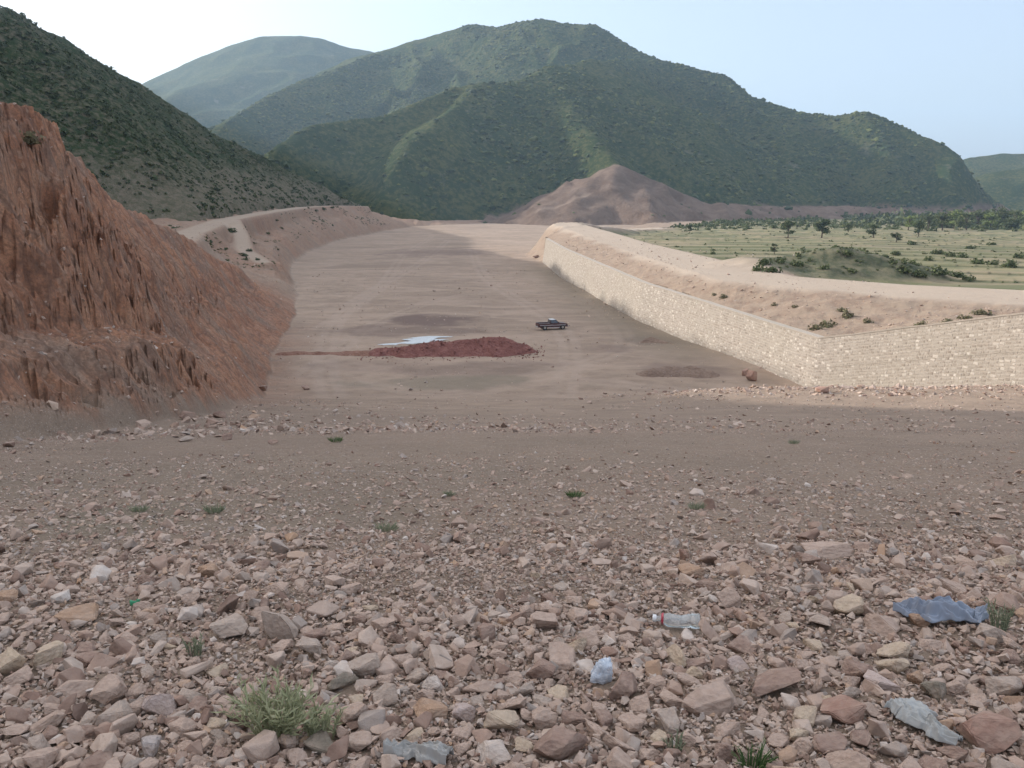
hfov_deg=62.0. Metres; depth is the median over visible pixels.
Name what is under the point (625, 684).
rock
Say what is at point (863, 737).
rock
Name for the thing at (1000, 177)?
hill
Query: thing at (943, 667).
rock
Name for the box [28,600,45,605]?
rock
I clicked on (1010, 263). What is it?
shrub
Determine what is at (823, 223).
tree
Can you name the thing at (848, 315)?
shrub
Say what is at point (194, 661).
rock
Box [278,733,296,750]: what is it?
rock
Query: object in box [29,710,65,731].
rock
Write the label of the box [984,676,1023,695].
rock
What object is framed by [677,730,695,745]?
rock
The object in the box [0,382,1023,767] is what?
embankment
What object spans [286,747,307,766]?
rock
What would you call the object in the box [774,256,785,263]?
shrub
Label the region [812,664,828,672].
rock
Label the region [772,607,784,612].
rock
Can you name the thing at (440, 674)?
rock
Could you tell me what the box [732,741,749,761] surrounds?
rock
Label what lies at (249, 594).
rock
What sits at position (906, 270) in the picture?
shrub
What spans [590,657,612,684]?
plastic bag
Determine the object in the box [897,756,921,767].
rock
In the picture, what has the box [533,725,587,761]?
rock
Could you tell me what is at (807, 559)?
rock
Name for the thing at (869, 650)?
rock
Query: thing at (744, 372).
rock
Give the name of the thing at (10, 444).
rock
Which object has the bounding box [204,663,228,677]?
rock
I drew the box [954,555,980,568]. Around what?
rock
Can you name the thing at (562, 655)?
rock
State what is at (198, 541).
rock
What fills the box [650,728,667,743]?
rock
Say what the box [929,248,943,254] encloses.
shrub
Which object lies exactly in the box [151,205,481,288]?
earth bank
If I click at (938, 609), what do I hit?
cloth
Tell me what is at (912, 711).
cloth
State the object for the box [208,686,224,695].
rock
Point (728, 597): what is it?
rock
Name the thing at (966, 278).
shrub
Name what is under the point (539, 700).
rock
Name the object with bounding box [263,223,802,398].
channel floor
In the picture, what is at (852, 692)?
rock
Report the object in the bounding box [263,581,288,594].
rock
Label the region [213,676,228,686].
rock
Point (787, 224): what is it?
tree
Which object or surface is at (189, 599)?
rock
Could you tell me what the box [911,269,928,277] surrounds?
shrub
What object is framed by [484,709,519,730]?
rock
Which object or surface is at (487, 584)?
rock
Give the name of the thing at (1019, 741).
rock
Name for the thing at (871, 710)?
rock
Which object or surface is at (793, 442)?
grass tuft
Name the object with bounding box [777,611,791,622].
rock
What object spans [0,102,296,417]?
cliff
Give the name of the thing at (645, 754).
rock
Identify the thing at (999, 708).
rock
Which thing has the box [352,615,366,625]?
rock
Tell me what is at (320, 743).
rock
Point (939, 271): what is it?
shrub
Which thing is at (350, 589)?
rock
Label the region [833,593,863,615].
rock
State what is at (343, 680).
rock
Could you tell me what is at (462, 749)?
rock
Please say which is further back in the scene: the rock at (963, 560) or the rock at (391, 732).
the rock at (963, 560)
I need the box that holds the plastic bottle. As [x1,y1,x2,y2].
[652,612,699,628]
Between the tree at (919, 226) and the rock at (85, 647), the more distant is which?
the tree at (919, 226)
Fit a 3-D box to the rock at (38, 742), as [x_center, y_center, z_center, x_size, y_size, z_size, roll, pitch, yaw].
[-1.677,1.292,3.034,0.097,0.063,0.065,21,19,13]
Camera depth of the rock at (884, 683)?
3.47 m
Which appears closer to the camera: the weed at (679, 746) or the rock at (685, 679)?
the weed at (679, 746)
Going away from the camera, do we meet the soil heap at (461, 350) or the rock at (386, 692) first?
the rock at (386, 692)
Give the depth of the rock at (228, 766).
2.85 m
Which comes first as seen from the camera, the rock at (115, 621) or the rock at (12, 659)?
the rock at (12, 659)
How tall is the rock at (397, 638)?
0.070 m
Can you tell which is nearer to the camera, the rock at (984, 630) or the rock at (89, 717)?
the rock at (89, 717)
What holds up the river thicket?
on the field
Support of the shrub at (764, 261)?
on the dirt road at (742, 271)
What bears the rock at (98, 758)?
on the embankment
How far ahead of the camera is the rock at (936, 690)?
3.42 m
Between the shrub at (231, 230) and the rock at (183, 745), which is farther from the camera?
the shrub at (231, 230)
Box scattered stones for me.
[554,227,1018,334]
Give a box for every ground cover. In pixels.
[168,205,378,270]
[626,230,1023,282]
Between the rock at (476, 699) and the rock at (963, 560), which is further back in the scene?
the rock at (963, 560)
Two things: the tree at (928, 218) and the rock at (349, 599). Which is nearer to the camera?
the rock at (349, 599)
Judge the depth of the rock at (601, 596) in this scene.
4.73 m
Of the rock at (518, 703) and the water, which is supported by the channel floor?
the water
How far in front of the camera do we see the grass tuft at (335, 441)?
17.19 m
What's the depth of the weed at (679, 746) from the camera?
3.04 m
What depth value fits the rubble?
4.65 m
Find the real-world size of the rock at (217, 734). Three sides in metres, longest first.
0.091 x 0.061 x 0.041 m
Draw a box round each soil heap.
[369,337,536,357]
[636,366,719,377]
[639,337,668,343]
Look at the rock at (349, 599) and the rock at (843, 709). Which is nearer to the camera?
the rock at (843, 709)
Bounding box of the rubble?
[0,102,1023,767]
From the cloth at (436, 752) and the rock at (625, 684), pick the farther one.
the rock at (625, 684)
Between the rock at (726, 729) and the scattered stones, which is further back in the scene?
the scattered stones
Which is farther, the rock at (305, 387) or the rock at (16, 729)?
the rock at (305, 387)
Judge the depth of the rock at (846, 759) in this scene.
2.88 m
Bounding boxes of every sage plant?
[213,665,339,738]
[295,695,348,738]
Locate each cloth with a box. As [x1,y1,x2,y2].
[383,738,453,764]
[884,697,962,745]
[893,595,988,624]
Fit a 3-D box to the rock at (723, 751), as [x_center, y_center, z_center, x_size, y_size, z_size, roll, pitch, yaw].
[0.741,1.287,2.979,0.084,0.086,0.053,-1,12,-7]
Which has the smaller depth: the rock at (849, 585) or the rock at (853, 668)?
the rock at (853, 668)
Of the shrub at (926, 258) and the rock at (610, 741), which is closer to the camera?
the rock at (610, 741)
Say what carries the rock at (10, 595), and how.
on the embankment
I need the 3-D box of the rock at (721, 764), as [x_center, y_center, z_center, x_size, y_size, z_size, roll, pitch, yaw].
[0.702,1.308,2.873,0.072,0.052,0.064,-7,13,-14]
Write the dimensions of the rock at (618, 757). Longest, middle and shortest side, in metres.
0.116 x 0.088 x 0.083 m
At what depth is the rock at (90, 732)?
3.13 m
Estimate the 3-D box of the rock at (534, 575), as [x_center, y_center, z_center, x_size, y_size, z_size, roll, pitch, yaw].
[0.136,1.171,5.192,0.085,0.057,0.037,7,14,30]
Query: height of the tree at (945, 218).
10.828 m
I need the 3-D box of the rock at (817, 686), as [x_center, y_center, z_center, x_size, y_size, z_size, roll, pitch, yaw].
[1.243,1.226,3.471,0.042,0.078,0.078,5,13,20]
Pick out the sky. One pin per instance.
(950, 72)
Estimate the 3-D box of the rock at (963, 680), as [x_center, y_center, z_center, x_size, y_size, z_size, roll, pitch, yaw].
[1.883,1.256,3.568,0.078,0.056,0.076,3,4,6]
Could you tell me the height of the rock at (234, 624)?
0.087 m
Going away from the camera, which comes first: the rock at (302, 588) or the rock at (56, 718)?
the rock at (56, 718)
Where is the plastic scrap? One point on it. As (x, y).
(131, 602)
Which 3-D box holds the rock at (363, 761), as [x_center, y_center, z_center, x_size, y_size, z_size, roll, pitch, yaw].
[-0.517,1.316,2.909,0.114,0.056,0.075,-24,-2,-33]
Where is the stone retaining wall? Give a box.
[543,238,1023,386]
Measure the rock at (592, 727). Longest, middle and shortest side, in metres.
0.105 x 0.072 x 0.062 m
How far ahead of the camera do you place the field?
248.73 m
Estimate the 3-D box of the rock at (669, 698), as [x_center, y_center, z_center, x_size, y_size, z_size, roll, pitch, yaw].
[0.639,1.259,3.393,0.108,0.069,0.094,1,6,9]
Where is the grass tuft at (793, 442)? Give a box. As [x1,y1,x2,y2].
[788,440,798,443]
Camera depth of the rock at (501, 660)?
3.75 m
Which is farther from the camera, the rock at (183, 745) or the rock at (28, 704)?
the rock at (28, 704)
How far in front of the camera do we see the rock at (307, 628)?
4.15 m
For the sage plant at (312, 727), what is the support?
on the embankment
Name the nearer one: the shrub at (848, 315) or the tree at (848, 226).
the shrub at (848, 315)
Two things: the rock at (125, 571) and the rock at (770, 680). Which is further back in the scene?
the rock at (125, 571)
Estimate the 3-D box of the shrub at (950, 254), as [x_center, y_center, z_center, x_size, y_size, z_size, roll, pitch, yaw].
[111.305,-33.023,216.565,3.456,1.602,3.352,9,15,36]
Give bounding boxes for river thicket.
[670,207,1023,231]
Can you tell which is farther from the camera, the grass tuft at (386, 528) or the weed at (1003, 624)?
the grass tuft at (386, 528)
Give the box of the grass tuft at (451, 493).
[443,490,455,495]
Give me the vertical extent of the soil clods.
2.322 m
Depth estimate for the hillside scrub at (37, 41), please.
299.26 m
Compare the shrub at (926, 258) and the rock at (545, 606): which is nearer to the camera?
the rock at (545, 606)
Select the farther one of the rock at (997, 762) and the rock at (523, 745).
the rock at (523, 745)
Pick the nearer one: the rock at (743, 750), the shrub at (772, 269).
the rock at (743, 750)
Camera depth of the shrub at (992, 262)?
182.48 m
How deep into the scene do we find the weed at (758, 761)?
2.94 m
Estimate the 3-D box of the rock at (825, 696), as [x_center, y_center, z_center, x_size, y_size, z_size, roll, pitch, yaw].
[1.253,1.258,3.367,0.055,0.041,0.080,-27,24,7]
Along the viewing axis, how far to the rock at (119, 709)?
3.18 m
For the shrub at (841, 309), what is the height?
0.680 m
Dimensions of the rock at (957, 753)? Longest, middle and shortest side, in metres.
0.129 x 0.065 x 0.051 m
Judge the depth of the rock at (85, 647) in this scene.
3.86 m
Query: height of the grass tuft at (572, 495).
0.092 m
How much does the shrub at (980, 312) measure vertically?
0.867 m
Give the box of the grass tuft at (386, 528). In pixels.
[375,519,400,531]
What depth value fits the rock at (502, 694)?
3.44 m
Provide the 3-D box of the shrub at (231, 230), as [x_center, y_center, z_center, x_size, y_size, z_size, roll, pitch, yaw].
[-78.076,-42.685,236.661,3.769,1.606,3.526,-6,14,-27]
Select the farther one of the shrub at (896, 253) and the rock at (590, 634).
the shrub at (896, 253)
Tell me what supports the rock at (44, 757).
on the embankment
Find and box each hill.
[0,7,360,220]
[963,153,1023,211]
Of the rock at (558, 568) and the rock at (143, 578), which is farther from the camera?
the rock at (558, 568)
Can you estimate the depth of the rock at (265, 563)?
5.53 m
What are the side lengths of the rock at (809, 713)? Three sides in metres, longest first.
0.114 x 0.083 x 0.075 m
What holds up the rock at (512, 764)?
on the embankment
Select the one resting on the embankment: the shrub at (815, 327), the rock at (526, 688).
the rock at (526, 688)
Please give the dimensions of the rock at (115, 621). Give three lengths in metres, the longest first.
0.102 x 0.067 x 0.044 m
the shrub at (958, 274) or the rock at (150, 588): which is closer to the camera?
the rock at (150, 588)
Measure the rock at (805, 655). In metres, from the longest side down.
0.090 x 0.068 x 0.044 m
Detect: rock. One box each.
[0,589,17,602]
[0,611,11,625]
[0,647,25,674]
[2,442,14,446]
[2,723,30,734]
[3,665,33,684]
[15,621,33,633]
[21,700,34,711]
[22,747,59,767]
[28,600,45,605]
[28,733,50,749]
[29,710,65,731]
[33,640,63,669]
[42,725,58,740]
[44,703,59,715]
[52,680,95,701]
[53,602,98,622]
[64,560,83,569]
[75,651,102,667]
[76,642,95,652]
[78,710,96,725]
[78,725,96,742]
[78,750,112,767]
[89,673,127,704]
[95,700,133,725]
[99,632,113,644]
[103,755,120,767]
[106,618,125,625]
[118,550,127,561]
[120,568,132,574]
[120,631,138,644]
[121,732,140,745]
[125,682,146,698]
[129,698,144,715]
[133,601,150,609]
[135,611,151,621]
[137,574,155,583]
[137,585,155,595]
[138,757,158,767]
[140,663,154,679]
[141,693,176,716]
[141,735,161,758]
[149,631,166,644]
[152,683,165,694]
[162,643,177,650]
[168,717,196,738]
[174,558,186,568]
[177,648,191,657]
[177,740,192,750]
[178,436,193,441]
[178,687,201,703]
[179,411,195,418]
[181,592,199,605]
[184,657,200,666]
[188,695,208,713]
[190,755,208,766]
[193,765,208,767]
[195,539,202,544]
[197,562,218,576]
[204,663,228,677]
[206,717,226,729]
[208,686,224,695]
[209,613,247,636]
[209,729,229,742]
[212,642,230,652]
[212,745,231,759]
[213,411,226,417]
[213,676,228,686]
[214,695,235,707]
[216,588,229,592]
[222,433,232,440]
[225,765,242,767]
[243,589,257,599]
[252,606,269,621]
[253,559,269,569]
[257,619,263,630]
[259,385,266,390]
[261,611,298,639]
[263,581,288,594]
[268,439,277,443]
[271,639,293,652]
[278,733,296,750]
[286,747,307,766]
[293,585,308,591]
[295,636,321,655]
[300,625,312,633]
[301,385,309,389]
[303,729,332,755]
[304,628,325,639]
[324,660,336,666]
[326,623,343,632]
[327,672,358,690]
[335,701,368,724]
[339,649,355,661]
[340,582,361,595]
[341,597,353,604]
[344,646,357,651]
[347,652,379,677]
[347,731,371,751]
[348,694,362,703]
[349,755,371,767]
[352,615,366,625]
[361,605,378,612]
[371,617,396,631]
[372,682,398,706]
[376,673,393,685]
[379,725,402,742]
[390,633,404,643]
[391,653,412,666]
[392,602,402,609]
[405,668,428,683]
[405,727,423,740]
[412,579,426,592]
[413,697,447,720]
[414,689,434,700]
[415,617,434,625]
[417,631,435,644]
[422,675,443,691]
[427,726,441,736]
[434,669,447,680]
[451,694,468,701]
[451,726,472,741]
[452,702,475,722]
[453,741,470,755]
[461,679,496,693]
[462,647,477,656]
[469,694,484,706]
[475,739,511,766]
[477,622,495,641]
[480,615,489,622]
[481,580,492,590]
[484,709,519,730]
[488,648,506,658]
[490,657,507,666]
[491,678,504,684]
[496,689,511,701]
[497,697,526,709]
[502,671,522,683]
[503,761,525,767]
[512,682,534,697]
[515,737,533,752]
[519,605,532,616]
[520,708,532,720]
[524,645,537,662]
[526,658,555,681]
[529,572,540,577]
[529,611,558,628]
[532,694,551,706]
[532,706,557,730]
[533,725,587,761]
[539,602,551,611]
[540,593,555,603]
[548,684,568,701]
[549,642,575,671]
[553,563,565,572]
[553,582,568,590]
[553,637,565,642]
[561,710,592,726]
[565,596,581,604]
[567,607,588,623]
[568,637,586,652]
[573,575,589,583]
[576,626,599,647]
[582,693,591,703]
[585,718,605,736]
[591,701,608,713]
[595,710,612,726]
[596,593,608,600]
[602,734,634,752]
[606,746,632,767]
[608,671,636,701]
[616,562,630,572]
[617,633,635,642]
[618,712,644,732]
[628,693,649,711]
[636,646,651,653]
[637,748,658,761]
[643,675,665,690]
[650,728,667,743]
[657,707,680,735]
[659,689,681,707]
[665,644,685,667]
[677,562,704,577]
[677,672,699,686]
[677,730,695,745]
[679,549,687,559]
[682,679,737,716]
[685,658,706,668]
[685,666,702,678]
[693,578,715,588]
[710,676,729,684]
[713,625,724,633]
[713,759,727,767]
[714,742,733,761]
[715,722,740,737]
[717,587,741,607]
[726,634,753,654]
[726,655,749,670]
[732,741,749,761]
[737,543,744,547]
[742,368,747,375]
[746,370,756,380]
[752,667,800,696]
[757,665,767,675]
[757,705,769,718]
[766,758,782,767]
[767,732,788,748]
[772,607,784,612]
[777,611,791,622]
[785,622,802,631]
[789,728,808,742]
[791,737,813,754]
[792,705,816,726]
[793,659,808,671]
[795,552,802,559]
[795,651,811,659]
[800,541,852,558]
[801,552,821,564]
[802,638,822,652]
[803,598,811,609]
[806,595,818,602]
[809,613,831,626]
[811,677,822,692]
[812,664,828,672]
[812,731,847,755]
[815,386,828,392]
[820,694,866,724]
[821,695,831,698]
[825,750,869,767]
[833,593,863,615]
[837,650,852,659]
[841,659,872,678]
[842,676,861,686]
[842,686,861,697]
[846,582,854,592]
[850,729,871,746]
[863,642,872,655]
[863,669,900,692]
[863,702,881,716]
[864,613,899,637]
[870,763,890,767]
[874,658,909,674]
[876,641,910,658]
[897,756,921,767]
[906,670,923,684]
[909,613,929,626]
[918,639,941,652]
[918,754,946,767]
[920,681,945,700]
[932,663,951,672]
[934,746,967,760]
[939,578,966,594]
[945,680,965,695]
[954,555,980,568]
[954,675,970,685]
[956,710,1022,754]
[958,762,984,767]
[969,693,986,704]
[972,622,1005,643]
[983,554,1015,567]
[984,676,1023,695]
[990,756,1021,767]
[994,704,1011,712]
[997,708,1017,722]
[1000,649,1021,664]
[1002,635,1023,649]
[1016,731,1023,746]
[1019,741,1023,758]
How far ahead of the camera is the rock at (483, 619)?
4.21 m
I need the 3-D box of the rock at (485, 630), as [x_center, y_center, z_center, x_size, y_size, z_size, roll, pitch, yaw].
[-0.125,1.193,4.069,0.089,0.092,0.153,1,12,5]
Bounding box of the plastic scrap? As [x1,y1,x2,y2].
[129,599,139,605]
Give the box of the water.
[378,336,452,344]
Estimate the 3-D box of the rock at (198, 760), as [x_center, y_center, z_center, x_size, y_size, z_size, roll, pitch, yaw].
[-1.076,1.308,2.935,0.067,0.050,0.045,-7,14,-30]
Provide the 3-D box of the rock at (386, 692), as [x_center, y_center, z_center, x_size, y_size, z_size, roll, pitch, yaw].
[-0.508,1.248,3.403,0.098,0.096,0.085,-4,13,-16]
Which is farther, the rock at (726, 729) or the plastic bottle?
the plastic bottle
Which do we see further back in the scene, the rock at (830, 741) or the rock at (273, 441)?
the rock at (273, 441)
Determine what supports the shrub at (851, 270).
on the field
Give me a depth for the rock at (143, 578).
5.09 m
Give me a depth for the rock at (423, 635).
3.98 m
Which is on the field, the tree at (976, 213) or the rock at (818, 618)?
the tree at (976, 213)
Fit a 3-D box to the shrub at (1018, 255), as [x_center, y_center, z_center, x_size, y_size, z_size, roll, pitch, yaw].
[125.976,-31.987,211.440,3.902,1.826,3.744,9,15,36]
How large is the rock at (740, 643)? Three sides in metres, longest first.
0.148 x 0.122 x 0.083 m
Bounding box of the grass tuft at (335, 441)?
[328,435,343,442]
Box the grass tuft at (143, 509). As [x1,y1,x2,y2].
[128,504,149,511]
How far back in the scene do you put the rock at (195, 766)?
2.86 m
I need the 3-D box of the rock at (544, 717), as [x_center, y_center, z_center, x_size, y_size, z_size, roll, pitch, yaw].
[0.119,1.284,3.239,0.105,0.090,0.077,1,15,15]
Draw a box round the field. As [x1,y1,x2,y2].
[602,212,1023,289]
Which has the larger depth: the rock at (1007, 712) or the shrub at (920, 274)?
the shrub at (920, 274)
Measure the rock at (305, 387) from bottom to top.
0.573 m
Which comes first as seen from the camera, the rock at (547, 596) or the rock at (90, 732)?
the rock at (90, 732)
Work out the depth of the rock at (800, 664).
3.67 m
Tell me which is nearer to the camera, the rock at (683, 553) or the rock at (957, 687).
the rock at (957, 687)
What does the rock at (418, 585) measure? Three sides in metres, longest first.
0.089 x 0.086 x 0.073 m
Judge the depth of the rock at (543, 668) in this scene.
3.61 m
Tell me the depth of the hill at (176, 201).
287.63 m
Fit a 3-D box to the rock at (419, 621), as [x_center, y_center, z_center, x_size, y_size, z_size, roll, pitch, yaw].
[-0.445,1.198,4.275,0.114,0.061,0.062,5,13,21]
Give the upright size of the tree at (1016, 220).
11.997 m
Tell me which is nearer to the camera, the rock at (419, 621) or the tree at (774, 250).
the rock at (419, 621)
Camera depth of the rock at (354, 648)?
3.88 m
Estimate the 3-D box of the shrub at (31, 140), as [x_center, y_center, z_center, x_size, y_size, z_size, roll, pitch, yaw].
[-21.097,-10.785,37.342,1.102,0.637,1.141,2,12,9]
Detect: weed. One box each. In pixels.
[179,632,204,656]
[661,727,686,751]
[731,735,780,767]
[983,597,1015,631]
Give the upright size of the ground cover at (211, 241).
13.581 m
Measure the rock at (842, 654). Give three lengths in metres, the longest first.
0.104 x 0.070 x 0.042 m
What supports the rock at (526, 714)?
on the embankment
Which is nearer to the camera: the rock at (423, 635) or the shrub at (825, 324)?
the rock at (423, 635)
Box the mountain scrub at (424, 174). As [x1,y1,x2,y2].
[207,18,999,215]
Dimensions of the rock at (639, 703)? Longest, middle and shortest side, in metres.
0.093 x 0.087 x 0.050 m
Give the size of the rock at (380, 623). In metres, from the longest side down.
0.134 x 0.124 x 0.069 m
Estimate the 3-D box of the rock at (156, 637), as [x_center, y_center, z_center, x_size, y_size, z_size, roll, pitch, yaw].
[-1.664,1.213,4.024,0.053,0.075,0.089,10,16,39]
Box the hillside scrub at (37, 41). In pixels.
[0,5,359,220]
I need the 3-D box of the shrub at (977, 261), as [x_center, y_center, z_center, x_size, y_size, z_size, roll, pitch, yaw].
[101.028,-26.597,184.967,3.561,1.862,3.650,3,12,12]
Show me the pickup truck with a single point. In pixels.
(552, 323)
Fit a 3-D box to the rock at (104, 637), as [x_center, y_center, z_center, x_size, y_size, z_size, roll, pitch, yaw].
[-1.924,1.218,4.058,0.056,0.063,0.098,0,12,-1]
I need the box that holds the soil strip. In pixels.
[275,350,370,355]
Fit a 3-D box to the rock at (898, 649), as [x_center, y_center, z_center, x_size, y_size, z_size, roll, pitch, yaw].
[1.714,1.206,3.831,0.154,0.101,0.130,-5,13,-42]
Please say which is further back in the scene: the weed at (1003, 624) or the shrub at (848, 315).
the shrub at (848, 315)
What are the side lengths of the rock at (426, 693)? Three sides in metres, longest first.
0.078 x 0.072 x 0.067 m
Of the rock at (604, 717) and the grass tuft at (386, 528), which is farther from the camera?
the grass tuft at (386, 528)
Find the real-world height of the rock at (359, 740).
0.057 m
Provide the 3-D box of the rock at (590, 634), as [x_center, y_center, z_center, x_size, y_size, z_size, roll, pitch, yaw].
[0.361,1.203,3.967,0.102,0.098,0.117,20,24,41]
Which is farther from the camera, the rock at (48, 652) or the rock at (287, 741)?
the rock at (48, 652)
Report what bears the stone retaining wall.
on the channel floor
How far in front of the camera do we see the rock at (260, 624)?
4.18 m
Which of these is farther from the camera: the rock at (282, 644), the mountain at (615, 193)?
the mountain at (615, 193)
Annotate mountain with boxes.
[142,36,373,127]
[209,19,1009,225]
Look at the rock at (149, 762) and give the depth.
2.89 m
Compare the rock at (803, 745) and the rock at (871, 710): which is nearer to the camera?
the rock at (803, 745)
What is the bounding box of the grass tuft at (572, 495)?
[563,490,584,497]
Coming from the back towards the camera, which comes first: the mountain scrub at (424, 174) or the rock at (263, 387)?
the mountain scrub at (424, 174)
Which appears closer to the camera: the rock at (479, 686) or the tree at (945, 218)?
the rock at (479, 686)
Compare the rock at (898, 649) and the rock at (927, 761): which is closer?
the rock at (927, 761)
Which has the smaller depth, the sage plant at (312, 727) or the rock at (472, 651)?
the sage plant at (312, 727)
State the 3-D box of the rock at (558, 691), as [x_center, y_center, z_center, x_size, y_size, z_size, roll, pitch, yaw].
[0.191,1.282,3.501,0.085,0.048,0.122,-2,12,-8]
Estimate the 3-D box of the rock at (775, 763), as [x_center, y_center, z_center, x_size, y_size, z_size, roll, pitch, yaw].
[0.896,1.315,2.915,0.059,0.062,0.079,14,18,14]
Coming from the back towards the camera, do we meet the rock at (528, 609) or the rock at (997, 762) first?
the rock at (528, 609)
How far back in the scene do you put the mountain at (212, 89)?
2070.05 m
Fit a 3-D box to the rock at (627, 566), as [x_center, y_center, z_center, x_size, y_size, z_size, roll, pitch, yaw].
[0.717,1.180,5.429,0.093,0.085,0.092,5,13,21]
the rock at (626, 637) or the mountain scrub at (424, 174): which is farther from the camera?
the mountain scrub at (424, 174)
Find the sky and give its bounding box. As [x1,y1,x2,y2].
[0,0,1023,158]
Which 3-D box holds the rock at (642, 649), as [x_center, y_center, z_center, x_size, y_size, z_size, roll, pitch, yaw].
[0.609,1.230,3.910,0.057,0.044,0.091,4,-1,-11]
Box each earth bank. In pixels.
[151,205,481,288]
[525,221,1023,336]
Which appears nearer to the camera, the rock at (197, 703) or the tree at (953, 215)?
the rock at (197, 703)
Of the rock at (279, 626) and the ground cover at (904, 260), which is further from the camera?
the ground cover at (904, 260)
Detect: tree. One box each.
[686,224,693,232]
[770,243,777,253]
[782,221,795,237]
[813,219,831,237]
[843,222,854,231]
[866,224,878,237]
[890,232,903,241]
[904,215,918,229]
[912,219,926,235]
[920,214,936,228]
[933,212,953,230]
[947,209,963,228]
[954,212,975,229]
[969,209,989,223]
[982,212,1001,226]
[990,206,1013,223]
[1004,210,1023,224]
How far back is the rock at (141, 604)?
4.54 m
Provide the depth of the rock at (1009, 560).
5.64 m
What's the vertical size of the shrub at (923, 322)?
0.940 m
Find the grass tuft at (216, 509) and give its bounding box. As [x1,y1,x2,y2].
[202,503,226,513]
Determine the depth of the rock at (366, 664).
3.62 m
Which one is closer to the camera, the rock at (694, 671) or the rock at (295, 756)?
the rock at (295, 756)
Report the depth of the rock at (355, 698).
3.38 m
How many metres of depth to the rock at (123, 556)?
5.75 m
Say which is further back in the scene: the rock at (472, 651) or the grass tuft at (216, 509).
the grass tuft at (216, 509)
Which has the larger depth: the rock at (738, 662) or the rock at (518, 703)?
the rock at (738, 662)
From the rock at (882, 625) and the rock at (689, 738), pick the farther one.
the rock at (882, 625)
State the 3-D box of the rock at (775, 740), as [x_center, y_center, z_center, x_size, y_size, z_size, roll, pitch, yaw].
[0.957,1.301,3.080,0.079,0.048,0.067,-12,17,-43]
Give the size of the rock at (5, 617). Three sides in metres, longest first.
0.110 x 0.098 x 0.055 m
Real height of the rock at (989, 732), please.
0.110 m
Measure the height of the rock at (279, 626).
0.171 m
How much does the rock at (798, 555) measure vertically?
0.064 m
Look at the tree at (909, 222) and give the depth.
463.79 m
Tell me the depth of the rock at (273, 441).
16.75 m
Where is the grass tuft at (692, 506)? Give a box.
[688,500,707,509]
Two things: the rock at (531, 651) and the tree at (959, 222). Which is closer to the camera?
the rock at (531, 651)
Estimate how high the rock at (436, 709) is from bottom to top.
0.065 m
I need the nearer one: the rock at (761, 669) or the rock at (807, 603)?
the rock at (761, 669)
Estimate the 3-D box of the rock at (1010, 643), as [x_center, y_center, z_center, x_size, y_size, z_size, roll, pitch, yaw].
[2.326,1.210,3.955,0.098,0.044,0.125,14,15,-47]
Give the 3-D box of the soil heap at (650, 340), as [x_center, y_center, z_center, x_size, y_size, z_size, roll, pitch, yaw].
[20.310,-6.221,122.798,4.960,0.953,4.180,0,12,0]
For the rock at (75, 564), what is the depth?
5.50 m
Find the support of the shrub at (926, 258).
on the field
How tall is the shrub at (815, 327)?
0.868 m
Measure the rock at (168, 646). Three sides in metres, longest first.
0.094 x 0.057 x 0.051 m
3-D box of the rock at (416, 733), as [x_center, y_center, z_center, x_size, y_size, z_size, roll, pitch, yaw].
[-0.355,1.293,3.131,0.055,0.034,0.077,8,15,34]
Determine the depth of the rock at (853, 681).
3.51 m
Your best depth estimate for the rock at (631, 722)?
3.19 m
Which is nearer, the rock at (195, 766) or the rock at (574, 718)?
the rock at (195, 766)
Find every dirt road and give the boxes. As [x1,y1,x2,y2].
[177,206,366,262]
[548,222,1023,305]
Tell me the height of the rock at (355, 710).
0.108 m
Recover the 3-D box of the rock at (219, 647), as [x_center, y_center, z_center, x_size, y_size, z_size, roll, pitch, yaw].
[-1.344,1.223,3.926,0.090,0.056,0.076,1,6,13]
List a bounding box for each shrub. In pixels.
[19,130,45,144]
[228,228,236,232]
[752,264,766,270]
[756,258,772,264]
[762,265,782,272]
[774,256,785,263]
[790,259,803,266]
[808,324,824,330]
[816,264,829,269]
[819,319,837,327]
[835,307,847,311]
[841,250,853,255]
[842,309,855,318]
[847,268,857,272]
[863,317,873,322]
[890,251,900,254]
[895,265,913,273]
[907,240,917,244]
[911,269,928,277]
[911,320,927,325]
[922,256,935,260]
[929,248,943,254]
[931,266,951,275]
[943,251,955,256]
[947,269,964,277]
[956,252,968,257]
[956,314,972,318]
[962,274,975,280]
[964,245,976,248]
[969,257,984,263]
[969,308,992,315]
[984,259,998,264]
[999,259,1017,267]
[1013,252,1023,258]
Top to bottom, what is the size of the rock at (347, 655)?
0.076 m
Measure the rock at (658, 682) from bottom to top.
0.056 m
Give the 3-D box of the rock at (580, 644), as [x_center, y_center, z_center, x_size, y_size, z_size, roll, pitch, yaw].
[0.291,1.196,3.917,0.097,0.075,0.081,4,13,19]
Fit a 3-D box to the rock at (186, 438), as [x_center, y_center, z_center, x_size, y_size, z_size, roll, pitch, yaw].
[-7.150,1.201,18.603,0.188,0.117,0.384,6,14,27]
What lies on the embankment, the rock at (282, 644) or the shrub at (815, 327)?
the rock at (282, 644)
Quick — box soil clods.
[357,336,544,363]
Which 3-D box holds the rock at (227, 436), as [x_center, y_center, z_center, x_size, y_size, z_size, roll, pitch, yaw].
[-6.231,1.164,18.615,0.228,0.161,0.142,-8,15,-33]
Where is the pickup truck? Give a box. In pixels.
[535,318,568,329]
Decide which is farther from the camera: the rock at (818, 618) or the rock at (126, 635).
the rock at (818, 618)
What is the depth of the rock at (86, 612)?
4.32 m
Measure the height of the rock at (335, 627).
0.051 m
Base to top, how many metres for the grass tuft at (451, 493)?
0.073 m
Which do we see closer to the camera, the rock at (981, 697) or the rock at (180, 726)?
the rock at (180, 726)
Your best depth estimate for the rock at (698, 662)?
3.76 m
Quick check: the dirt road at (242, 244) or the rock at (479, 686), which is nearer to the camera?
the rock at (479, 686)

